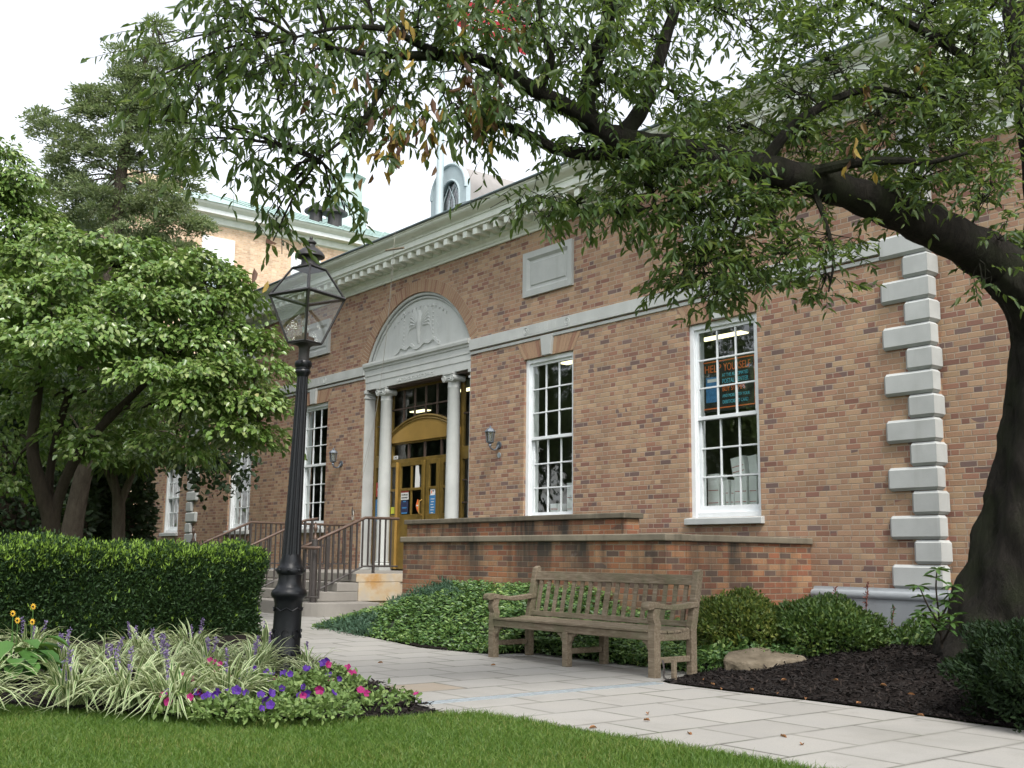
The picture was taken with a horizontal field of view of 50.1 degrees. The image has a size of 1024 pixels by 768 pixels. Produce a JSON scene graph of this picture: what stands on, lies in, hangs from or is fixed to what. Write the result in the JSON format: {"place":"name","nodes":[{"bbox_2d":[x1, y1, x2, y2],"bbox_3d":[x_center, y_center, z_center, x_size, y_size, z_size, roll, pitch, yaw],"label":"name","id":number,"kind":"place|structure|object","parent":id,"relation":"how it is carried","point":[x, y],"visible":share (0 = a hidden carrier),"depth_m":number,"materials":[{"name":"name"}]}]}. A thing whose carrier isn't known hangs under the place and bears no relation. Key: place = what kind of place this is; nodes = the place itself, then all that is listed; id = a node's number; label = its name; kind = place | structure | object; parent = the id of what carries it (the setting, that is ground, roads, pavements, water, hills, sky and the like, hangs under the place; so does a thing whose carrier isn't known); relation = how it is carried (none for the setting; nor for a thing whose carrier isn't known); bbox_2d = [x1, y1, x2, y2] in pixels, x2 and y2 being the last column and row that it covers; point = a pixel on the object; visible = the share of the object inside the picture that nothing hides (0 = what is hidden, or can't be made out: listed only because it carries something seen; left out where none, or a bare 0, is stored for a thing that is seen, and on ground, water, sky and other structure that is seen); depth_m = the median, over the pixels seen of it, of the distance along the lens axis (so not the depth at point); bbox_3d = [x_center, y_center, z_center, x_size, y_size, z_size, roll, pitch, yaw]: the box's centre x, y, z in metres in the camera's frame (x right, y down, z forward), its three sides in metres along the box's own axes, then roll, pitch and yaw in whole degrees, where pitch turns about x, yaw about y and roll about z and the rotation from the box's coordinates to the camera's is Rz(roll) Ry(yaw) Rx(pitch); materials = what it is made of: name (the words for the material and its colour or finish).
{"place":"outdoors","nodes":[
{"label":"outdoors","id":0,"kind":"place"},
{"bbox_2d":[14,11,222,555],"bbox_3d":[-7.234,-1.695,19.948,3.814,10.115,2.343,2,-9,-6],"label":"cedar tree","id":1,"kind":"object","parent":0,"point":[124,204],"visible":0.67,"depth_m":19.84,"materials":[{"name":"green plant"}]},
{"bbox_2d":[0,287,279,540],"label":"forked tree","id":2,"kind":"object","parent":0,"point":[119,496],"visible":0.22,"depth_m":17.40,"materials":[{"name":"green plant"}]},
{"bbox_2d":[39,132,390,535],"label":"brick building","id":3,"kind":"structure","parent":0,"point":[234,238],"depth_m":41.41,"materials":[{"name":"beige brick"}]},
{"bbox_2d":[202,235,234,290],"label":"window","id":4,"kind":"structure","parent":3,"relation":"in","point":[226,247],"depth_m":40.05,"materials":[{"name":"white paint"}]},
{"bbox_2d":[290,253,320,274],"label":"window","id":5,"kind":"structure","parent":3,"relation":"in","point":[294,262],"depth_m":41.86,"materials":[{"name":"white paint"}]},
{"bbox_2d":[0,702,844,767],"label":"lawn","id":6,"kind":"structure","parent":0,"point":[332,747],"depth_m":5.61,"materials":[{"name":"plant"}]},
{"bbox_2d":[182,685,268,723],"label":"petunia plant","id":7,"kind":"object","parent":6,"relation":"on","point":[226,703],"visible":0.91,"depth_m":6.40,"materials":[{"name":"green plant"}]},
{"bbox_2d":[231,688,323,727],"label":"petunia plant","id":8,"kind":"object","parent":6,"relation":"on","point":[267,701],"visible":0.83,"depth_m":6.37,"materials":[{"name":"green plant"}]},
{"bbox_2d":[0,0,1003,271],"label":"sky","id":9,"kind":"structure","parent":0,"point":[43,43],"materials":[{"name":"white"}]},
{"bbox_2d":[5,631,1023,729],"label":"ground","id":10,"kind":"structure","parent":0,"point":[666,681],"depth_m":8.16,"materials":[{"name":"soil"}]},
{"bbox_2d":[0,134,85,288],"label":"edge tree","id":11,"kind":"object","parent":10,"relation":"on","point":[14,192],"visible":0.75,"depth_m":16.89,"materials":[{"name":"green plant"}]},
{"bbox_2d":[0,414,104,556],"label":"dark shrub","id":12,"kind":"object","parent":10,"relation":"on","point":[17,514],"visible":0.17,"depth_m":21.13,"materials":[{"name":"green plant"}]},
{"bbox_2d":[55,419,127,542],"bbox_3d":[-10.595,2.570,24.112,4.116,4.800,4.104,8,-11,-38],"label":"dark shrub","id":13,"kind":"object","parent":10,"relation":"on","point":[102,532],"visible":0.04,"depth_m":23.76,"materials":[{"name":"green plant"}]},
{"bbox_2d":[0,191,208,483],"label":"lawn tree","id":14,"kind":"object","parent":10,"relation":"on","point":[180,473],"visible":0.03,"depth_m":22.89,"materials":[{"name":"green plant"}]},
{"bbox_2d":[93,468,162,541],"bbox_3d":[-9.835,3.061,25.055,3.488,4.079,3.474,8,-11,-38],"label":"dark shrub","id":15,"kind":"object","parent":10,"relation":"on","point":[140,513],"visible":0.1,"depth_m":24.85,"materials":[{"name":"green plant"}]},
{"bbox_2d":[0,224,263,540],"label":"lawn tree","id":16,"kind":"object","parent":10,"relation":"on","point":[197,479],"visible":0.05,"depth_m":23.29,"materials":[{"name":"green plant"}]},
{"bbox_2d":[0,217,310,535],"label":"dogwood tree","id":17,"kind":"object","parent":10,"relation":"on","point":[183,387],"visible":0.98,"depth_m":14.22,"materials":[{"name":"green plant"}]},
{"bbox_2d":[0,631,443,720],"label":"mulch bed","id":18,"kind":"object","parent":10,"relation":"on","point":[228,638],"visible":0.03,"depth_m":7.35,"materials":[{"name":"wood"}]},
{"bbox_2d":[9,611,15,657],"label":"yellow flower","id":19,"kind":"object","parent":18,"relation":"on","point":[12,613],"visible":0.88,"depth_m":9.28,"materials":[{"name":"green plant"}]},
{"bbox_2d":[14,617,19,657],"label":"yellow flower","id":20,"kind":"object","parent":18,"relation":"on","point":[17,620],"visible":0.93,"depth_m":9.18,"materials":[{"name":"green plant"}]},
{"bbox_2d":[0,650,52,710],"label":"liriope clump","id":21,"kind":"object","parent":18,"relation":"on","point":[4,687],"visible":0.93,"depth_m":6.78,"materials":[{"name":"plant"}]},
{"bbox_2d":[0,629,70,682],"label":"hosta plant","id":22,"kind":"object","parent":18,"relation":"on","point":[41,649],"visible":0.63,"depth_m":7.82,"materials":[{"name":"green plant"}]},
{"bbox_2d":[0,616,83,656],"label":"liriope clump","id":23,"kind":"object","parent":18,"relation":"on","point":[21,643],"visible":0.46,"depth_m":9.91,"materials":[{"name":"plant"}]},
{"bbox_2d":[17,627,110,677],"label":"liriope clump","id":24,"kind":"object","parent":18,"relation":"on","point":[63,653],"visible":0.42,"depth_m":8.32,"materials":[{"name":"plant"}]},
{"bbox_2d":[0,645,138,711],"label":"liriope clump","id":25,"kind":"object","parent":18,"relation":"on","point":[61,687],"visible":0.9,"depth_m":6.76,"materials":[{"name":"plant"}]},
{"bbox_2d":[37,646,189,715],"bbox_3d":[-2.403,1.812,6.794,0.944,0.365,1.068,2,-9,-9],"label":"liriope clump","id":26,"kind":"object","parent":18,"relation":"on","point":[117,684],"visible":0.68,"depth_m":6.68,"materials":[{"name":"plant"}]},
{"bbox_2d":[62,634,165,680],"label":"liriope clump","id":27,"kind":"object","parent":18,"relation":"on","point":[111,660],"visible":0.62,"depth_m":8.23,"materials":[{"name":"plant"}]},
{"bbox_2d":[92,621,179,658],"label":"liriope clump","id":28,"kind":"object","parent":18,"relation":"on","point":[135,641],"visible":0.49,"depth_m":9.82,"materials":[{"name":"plant"}]},
{"bbox_2d":[0,526,273,641],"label":"clipped hedge","id":29,"kind":"object","parent":18,"relation":"on","point":[93,588],"visible":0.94,"depth_m":11.81,"materials":[{"name":"green plant"}]},
{"bbox_2d":[116,632,210,680],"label":"liriope clump","id":30,"kind":"object","parent":18,"relation":"on","point":[152,650],"visible":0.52,"depth_m":8.30,"materials":[{"name":"plant"}]},
{"bbox_2d":[81,650,246,721],"bbox_3d":[-2.016,1.808,6.739,1.078,0.364,1.031,8,-11,-38],"label":"liriope clump","id":31,"kind":"object","parent":18,"relation":"on","point":[161,684],"visible":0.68,"depth_m":6.61,"materials":[{"name":"plant"}]},
{"bbox_2d":[147,684,215,721],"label":"petunia plant","id":32,"kind":"object","parent":18,"relation":"on","point":[161,708],"visible":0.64,"depth_m":6.50,"materials":[{"name":"green plant"}]},
{"bbox_2d":[150,618,226,658],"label":"liriope clump","id":33,"kind":"object","parent":18,"relation":"on","point":[196,638],"visible":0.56,"depth_m":9.85,"materials":[{"name":"plant"}]},
{"bbox_2d":[153,633,246,678],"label":"liriope clump","id":34,"kind":"object","parent":18,"relation":"on","point":[204,649],"visible":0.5,"depth_m":8.12,"materials":[{"name":"plant"}]},
{"bbox_2d":[176,657,231,687],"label":"petunia plant","id":35,"kind":"object","parent":18,"relation":"on","point":[209,659],"visible":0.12,"depth_m":7.51,"materials":[{"name":"green plant"}]},
{"bbox_2d":[145,647,297,711],"bbox_3d":[-1.825,1.850,6.959,1.126,0.353,0.861,8,-11,-38],"label":"liriope clump","id":36,"kind":"object","parent":18,"relation":"on","point":[246,675],"visible":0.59,"depth_m":6.90,"materials":[{"name":"plant"}]},
{"bbox_2d":[196,634,312,677],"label":"liriope clump","id":37,"kind":"object","parent":18,"relation":"on","point":[250,653],"visible":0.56,"depth_m":8.18,"materials":[{"name":"plant"}]},
{"bbox_2d":[237,664,297,699],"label":"petunia plant","id":38,"kind":"object","parent":18,"relation":"on","point":[280,688],"visible":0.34,"depth_m":7.25,"materials":[{"name":"green plant"}]},
{"bbox_2d":[228,619,315,659],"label":"liriope clump","id":39,"kind":"object","parent":18,"relation":"on","point":[265,636],"visible":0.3,"depth_m":9.74,"materials":[{"name":"plant"}]},
{"bbox_2d":[266,665,343,694],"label":"petunia plant","id":40,"kind":"object","parent":18,"relation":"on","point":[295,677],"visible":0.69,"depth_m":7.50,"materials":[{"name":"green plant"}]},
{"bbox_2d":[268,236,345,671],"bbox_3d":[-1.772,0.560,9.215,0.484,3.726,0.484,-5,-11,32],"label":"lamp post","id":41,"kind":"object","parent":18,"relation":"on","point":[289,593],"visible":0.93,"depth_m":9.12,"materials":[{"name":"metal"}]},
{"bbox_2d":[277,641,338,673],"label":"liriope clump","id":42,"kind":"object","parent":18,"relation":"on","point":[305,656],"visible":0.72,"depth_m":8.80,"materials":[{"name":"plant"}]},
{"bbox_2d":[276,685,364,724],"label":"petunia plant","id":43,"kind":"object","parent":18,"relation":"on","point":[330,704],"visible":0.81,"depth_m":6.51,"materials":[{"name":"green plant"}]},
{"bbox_2d":[298,657,366,690],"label":"petunia plant","id":44,"kind":"object","parent":18,"relation":"on","point":[328,664],"visible":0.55,"depth_m":7.79,"materials":[{"name":"green plant"}]},
{"bbox_2d":[314,682,379,706],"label":"petunia plant","id":45,"kind":"object","parent":18,"relation":"on","point":[351,694],"visible":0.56,"depth_m":7.06,"materials":[{"name":"green plant"}]},
{"bbox_2d":[339,667,376,693],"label":"petunia plant","id":46,"kind":"object","parent":18,"relation":"on","point":[359,677],"visible":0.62,"depth_m":7.58,"materials":[{"name":"green plant"}]},
{"bbox_2d":[360,691,400,712],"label":"petunia plant","id":47,"kind":"object","parent":18,"relation":"on","point":[369,701],"visible":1,"depth_m":6.85,"materials":[{"name":"green plant"}]},
{"bbox_2d":[375,678,409,700],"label":"petunia plant","id":48,"kind":"object","parent":18,"relation":"on","point":[394,690],"visible":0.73,"depth_m":7.28,"materials":[{"name":"green plant"}]},
{"bbox_2d":[394,687,422,707],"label":"petunia plant","id":49,"kind":"object","parent":18,"relation":"on","point":[405,697],"visible":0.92,"depth_m":7.12,"materials":[{"name":"green plant"}]},
{"bbox_2d":[255,569,402,616],"bbox_3d":[-3.134,3.671,19.068,3.660,0.820,5.500,8,-11,-38],"label":"stoop","id":50,"kind":"object","parent":10,"relation":"on","point":[360,589],"visible":0.35,"depth_m":16.98,"materials":[{"name":"grey stone"}]},
{"bbox_2d":[190,521,347,568],"bbox_3d":[-4.669,3.283,20.851,3.292,1.308,0.483,8,-11,-38],"label":"stair railing","id":51,"kind":"object","parent":50,"relation":"on","point":[250,531],"visible":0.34,"depth_m":20.72,"materials":[{"name":"brown metal"}]},
{"bbox_2d":[250,517,317,587],"bbox_3d":[-3.910,2.880,18.502,1.362,1.293,0.044,8,-11,-38],"label":"stair railing","id":52,"kind":"object","parent":50,"relation":"on","point":[282,530],"visible":0.52,"depth_m":18.49,"materials":[{"name":"brown metal"}]},
{"bbox_2d":[301,516,399,602],"bbox_3d":[-2.410,2.676,16.843,1.812,1.308,0.483,8,-11,-38],"label":"stair railing","id":53,"kind":"object","parent":50,"relation":"on","point":[314,548],"visible":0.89,"depth_m":16.91,"materials":[{"name":"brown metal"}]},
{"bbox_2d":[311,574,473,636],"bbox_3d":[-1.331,2.850,13.973,1.953,0.845,1.946,8,-11,-38],"label":"creeping juniper","id":54,"kind":"object","parent":10,"relation":"on","point":[353,624],"visible":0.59,"depth_m":13.83,"materials":[{"name":"plant"}]},
{"bbox_2d":[404,512,643,536],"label":"garden wall","id":55,"kind":"structure","parent":10,"relation":"on","point":[601,523],"depth_m":15.10,"materials":[{"name":"red brick"}]},
{"bbox_2d":[80,0,1023,661],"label":"cherry tree","id":56,"kind":"object","parent":10,"relation":"on","point":[990,578],"visible":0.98,"depth_m":7.63,"materials":[{"name":"green plant"}]},
{"bbox_2d":[311,578,813,672],"bbox_3d":[0.155,2.598,12.217,1.894,0.780,7.062,8,-11,-38],"label":"ground cover","id":57,"kind":"object","parent":10,"relation":"on","point":[636,653],"depth_m":12.25,"materials":[{"name":"plant"}]},
{"bbox_2d":[145,10,1023,638],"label":"post office","id":58,"kind":"structure","parent":10,"relation":"on","point":[865,430],"depth_m":16.26,"materials":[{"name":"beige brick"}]},
{"bbox_2d":[159,469,178,535],"bbox_3d":[-9.252,3.027,30.125,0.325,2.290,1.480,8,-11,-38],"label":"window","id":59,"kind":"structure","parent":58,"relation":"in","point":[169,529],"depth_m":30.40,"materials":[{"name":"white paint"}]},
{"bbox_2d":[223,412,250,534],"bbox_3d":[-6.442,2.064,26.355,0.325,3.080,1.597,8,-11,-38],"label":"window","id":60,"kind":"structure","parent":58,"relation":"in","point":[234,503],"depth_m":26.58,"materials":[{"name":"white paint"}]},
{"bbox_2d":[302,387,332,532],"bbox_3d":[-4.204,1.648,23.553,0.325,3.080,1.596,8,-11,-38],"label":"window","id":61,"kind":"structure","parent":58,"relation":"in","point":[315,396],"depth_m":23.75,"materials":[{"name":"white paint"}]},
{"bbox_2d":[329,448,342,467],"bbox_3d":[-3.604,1.516,22.414,0.281,0.412,0.190,8,-11,-38],"label":"wall lantern","id":62,"kind":"object","parent":58,"relation":"attached to","point":[332,451],"depth_m":22.36,"materials":[{"name":"grey metal"}]},
{"bbox_2d":[355,219,396,506],"bbox_3d":[-2.570,-0.359,21.048,0.148,5.321,2.505,4,-10,-20],"label":"halyard rope","id":63,"kind":"object","parent":58,"relation":"attached to","point":[382,365],"visible":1,"depth_m":20.91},
{"bbox_2d":[401,501,407,513],"bbox_3d":[-2.047,2.344,20.855,0.005,0.247,0.250,8,-11,-38],"label":"dark poster","id":64,"kind":"object","parent":58,"relation":"attached to","point":[404,507],"visible":1,"depth_m":20.85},
{"bbox_2d":[401,491,408,499],"bbox_3d":[-2.045,2.122,20.889,0.006,0.168,0.260,8,-11,-38],"label":"thank you notice","id":65,"kind":"object","parent":58,"relation":"attached to","point":[404,495],"visible":1,"depth_m":20.89,"materials":[{"name":"white paper"}]},
{"bbox_2d":[393,460,425,568],"bbox_3d":[-1.940,2.464,20.650,0.117,2.025,0.897,8,-11,-38],"label":"door","id":66,"kind":"structure","parent":58,"relation":"in","point":[400,529],"depth_m":20.80,"materials":[{"name":"wood"}]},
{"bbox_2d":[415,465,419,486],"bbox_3d":[-1.775,1.728,20.610,0.003,0.450,0.170,8,-11,-38],"label":"paper notice","id":67,"kind":"object","parent":58,"relation":"attached to","point":[417,479],"visible":1,"depth_m":20.61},
{"bbox_2d":[409,402,431,412],"bbox_3d":[-1.995,0.512,23.862,0.200,0.180,0.600,8,-11,-38],"label":"ceiling light","id":68,"kind":"object","parent":58,"relation":"attached to","point":[421,409],"visible":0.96,"depth_m":23.70,"materials":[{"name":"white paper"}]},
{"bbox_2d":[429,495,435,513],"bbox_3d":[-1.462,2.246,20.119,0.005,0.420,0.200,8,-11,-38],"label":"blue poster","id":69,"kind":"object","parent":58,"relation":"attached to","point":[432,498],"visible":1,"depth_m":20.13,"materials":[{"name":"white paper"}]},
{"bbox_2d":[435,11,444,214],"bbox_3d":[-1.397,-5.963,21.887,0.180,6.870,0.180,8,-11,-38],"label":"flagpole","id":70,"kind":"object","parent":58,"relation":"on","point":[439,184],"visible":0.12,"depth_m":21.55,"materials":[{"name":"metal"}]},
{"bbox_2d":[438,0,532,54],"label":"flag","id":71,"kind":"object","parent":70,"relation":"attached to","point":[497,23],"visible":0.09,"depth_m":21.48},
{"bbox_2d":[460,379,469,391],"bbox_3d":[-0.858,0.029,20.848,0.200,0.180,0.600,8,-11,-38],"label":"ceiling light","id":72,"kind":"object","parent":58,"relation":"attached to","point":[467,384],"visible":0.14,"depth_m":20.67,"materials":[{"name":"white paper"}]},
{"bbox_2d":[485,426,501,457],"bbox_3d":[-0.320,0.961,18.291,0.281,0.525,0.190,8,-11,-38],"label":"wall lantern","id":73,"kind":"object","parent":58,"relation":"attached to","point":[490,430],"depth_m":18.26,"materials":[{"name":"grey metal"}]},
{"bbox_2d":[518,330,580,515],"bbox_3d":[0.645,0.746,17.482,0.325,3.080,1.596,8,-11,-38],"label":"window","id":74,"kind":"structure","parent":58,"relation":"in","point":[548,344],"depth_m":17.72,"materials":[{"name":"white paint"}]},
{"bbox_2d":[550,503,566,511],"bbox_3d":[0.753,2.024,17.779,0.182,0.160,0.200,8,-11,-38],"label":"mailing carton","id":75,"kind":"object","parent":58,"relation":"on","point":[554,507],"visible":0.62,"depth_m":17.72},
{"bbox_2d":[558,360,571,364],"bbox_3d":[0.990,-0.447,18.722,0.200,0.180,0.400,8,-11,-38],"label":"ceiling light","id":76,"kind":"object","parent":58,"relation":"attached to","point":[568,362],"visible":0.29,"depth_m":18.69,"materials":[{"name":"white plastic"}]},
{"bbox_2d":[567,483,571,510],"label":"mailing carton","id":77,"kind":"object","parent":58,"relation":"on","point":[569,498],"visible":0.27,"depth_m":17.46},
{"bbox_2d":[708,474,726,505],"bbox_3d":[2.836,1.476,15.118,0.182,0.460,0.200,8,-11,-38],"label":"mailing carton","id":78,"kind":"object","parent":58,"relation":"on","point":[714,491],"visible":0.62,"depth_m":15.05,"materials":[{"name":"cardboard"}]},
{"bbox_2d":[677,289,764,524],"bbox_3d":[2.883,0.329,14.680,0.325,3.080,1.597,8,-11,-38],"label":"window","id":79,"kind":"structure","parent":58,"relation":"in","point":[723,514],"depth_m":14.83,"materials":[{"name":"white paint"}]},
{"bbox_2d":[720,481,725,505],"bbox_3d":[2.945,1.508,14.988,0.202,0.360,0.070,8,-8,-38],"label":"mailing carton","id":80,"kind":"object","parent":58,"relation":"on","point":[724,493],"visible":0.19,"depth_m":14.91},
{"bbox_2d":[704,324,749,341],"bbox_3d":[3.240,-0.814,16.876,0.200,0.180,0.900,8,-11,-38],"label":"ceiling light","id":81,"kind":"object","parent":58,"relation":"attached to","point":[728,332],"visible":0.61,"depth_m":16.72,"materials":[{"name":"white plastic"}]},
{"bbox_2d":[725,480,730,504],"bbox_3d":[2.994,1.493,14.928,0.202,0.370,0.060,8,-13,-38],"label":"mailing carton","id":82,"kind":"object","parent":58,"relation":"on","point":[728,490],"visible":0.46,"depth_m":14.87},
{"bbox_2d":[703,353,754,412],"bbox_3d":[2.945,-0.008,14.910,0.036,0.730,1.000,8,-11,-38],"label":"poster","id":83,"kind":"object","parent":58,"relation":"attached to","point":[746,391],"visible":0.87,"depth_m":14.88,"materials":[{"name":"multicoloured paper"}]},
{"bbox_2d":[730,480,734,504],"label":"mailing carton","id":84,"kind":"object","parent":58,"relation":"on","point":[732,493],"visible":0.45,"depth_m":14.79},
{"bbox_2d":[734,476,748,504],"bbox_3d":[3.141,1.451,14.746,0.202,0.400,0.210,8,-11,-38],"label":"mailing carton","id":85,"kind":"object","parent":58,"relation":"on","point":[745,487],"visible":0.44,"depth_m":14.66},
{"bbox_2d":[730,455,749,477],"bbox_3d":[3.119,1.122,14.831,0.202,0.260,0.220,8,-20,-38],"label":"mailing carton","id":86,"kind":"object","parent":85,"relation":"on","point":[735,465],"visible":0.56,"depth_m":14.76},
{"bbox_2d":[749,476,758,503],"bbox_3d":[3.273,1.429,14.597,0.202,0.400,0.130,8,-11,-38],"label":"mailing carton","id":87,"kind":"object","parent":58,"relation":"on","point":[753,491],"visible":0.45,"depth_m":14.53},
{"bbox_2d":[748,454,757,475],"bbox_3d":[3.268,1.091,14.663,0.150,0.270,0.140,8,-17,-38],"label":"mailing carton","id":88,"kind":"object","parent":87,"relation":"on","point":[753,463],"visible":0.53,"depth_m":14.61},
{"bbox_2d":[400,533,812,619],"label":"garden wall","id":89,"kind":"structure","parent":10,"relation":"on","point":[776,570],"depth_m":12.82,"materials":[{"name":"red brick"}]},
{"bbox_2d":[662,660,676,683],"bbox_3d":[1.308,2.406,9.126,0.133,0.220,0.042,-6,-11,36],"label":"bench leg","id":90,"kind":"object","parent":10,"relation":"on","point":[673,668],"visible":0.81,"depth_m":9.10,"materials":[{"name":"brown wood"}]},
{"bbox_2d":[697,633,765,672],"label":"plants","id":91,"kind":"object","parent":10,"relation":"on","point":[718,645],"visible":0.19,"depth_m":9.91,"materials":[{"name":"green plant"}]},
{"bbox_2d":[697,585,785,649],"bbox_3d":[2.153,2.297,10.343,1.054,0.786,1.062,8,-11,-38],"label":"round shrub","id":92,"kind":"object","parent":10,"relation":"on","point":[732,613],"visible":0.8,"depth_m":10.07,"materials":[{"name":"green plant"}]},
{"bbox_2d":[723,646,805,670],"bbox_3d":[2.222,2.419,9.624,0.764,0.210,0.406,-1,-9,-1],"label":"boulder","id":93,"kind":"object","parent":10,"relation":"on","point":[753,658],"visible":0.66,"depth_m":9.53,"materials":[{"name":"stone"}]},
{"bbox_2d":[769,591,894,656],"bbox_3d":[2.894,2.275,10.120,1.167,0.739,1.206,8,-11,-38],"label":"round shrub","id":94,"kind":"object","parent":10,"relation":"on","point":[825,623],"visible":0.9,"depth_m":9.81,"materials":[{"name":"green plant"}]},
{"bbox_2d":[664,640,1023,727],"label":"mulch chips","id":95,"kind":"object","parent":10,"relation":"on","point":[771,690],"visible":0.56,"depth_m":8.62,"materials":[{"name":"wood"}]},
{"bbox_2d":[862,581,869,608],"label":"tall weed","id":96,"kind":"object","parent":10,"relation":"on","point":[867,594],"visible":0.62,"depth_m":12.34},
{"bbox_2d":[888,605,896,627],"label":"tall weed","id":97,"kind":"object","parent":10,"relation":"on","point":[892,615],"visible":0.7,"depth_m":12.05,"materials":[{"name":"green plant"}]},
{"bbox_2d":[886,610,946,645],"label":"plants","id":98,"kind":"object","parent":10,"relation":"on","point":[924,633],"visible":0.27,"depth_m":10.56,"materials":[{"name":"green plant"}]},
{"bbox_2d":[905,566,966,647],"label":"rhododendron","id":99,"kind":"object","parent":10,"relation":"on","point":[917,613],"visible":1,"depth_m":8.68,"materials":[{"name":"green plant"}]},
{"bbox_2d":[936,616,1023,732],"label":"yew bush","id":100,"kind":"object","parent":10,"relation":"on","point":[989,665],"visible":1,"depth_m":6.91,"materials":[{"name":"green plant"}]},
{"bbox_2d":[257,612,1023,767],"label":"path","id":101,"kind":"structure","parent":0,"point":[836,735],"depth_m":7.29,"materials":[{"name":"concrete"}]},
{"bbox_2d":[422,682,663,704],"bbox_3d":[0.291,2.313,8.161,2.300,0.042,0.091,8,-11,-38],"label":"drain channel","id":102,"kind":"object","parent":101,"relation":"in","point":[536,693],"visible":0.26,"depth_m":8.08,"materials":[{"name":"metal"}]},
{"bbox_2d":[483,566,702,678],"bbox_3d":[0.704,2.191,10.359,0.709,0.908,2.336,8,-11,-38],"label":"park bench","id":103,"kind":"object","parent":101,"relation":"on","point":[652,634],"visible":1,"depth_m":10.26,"materials":[{"name":"brown wood"}]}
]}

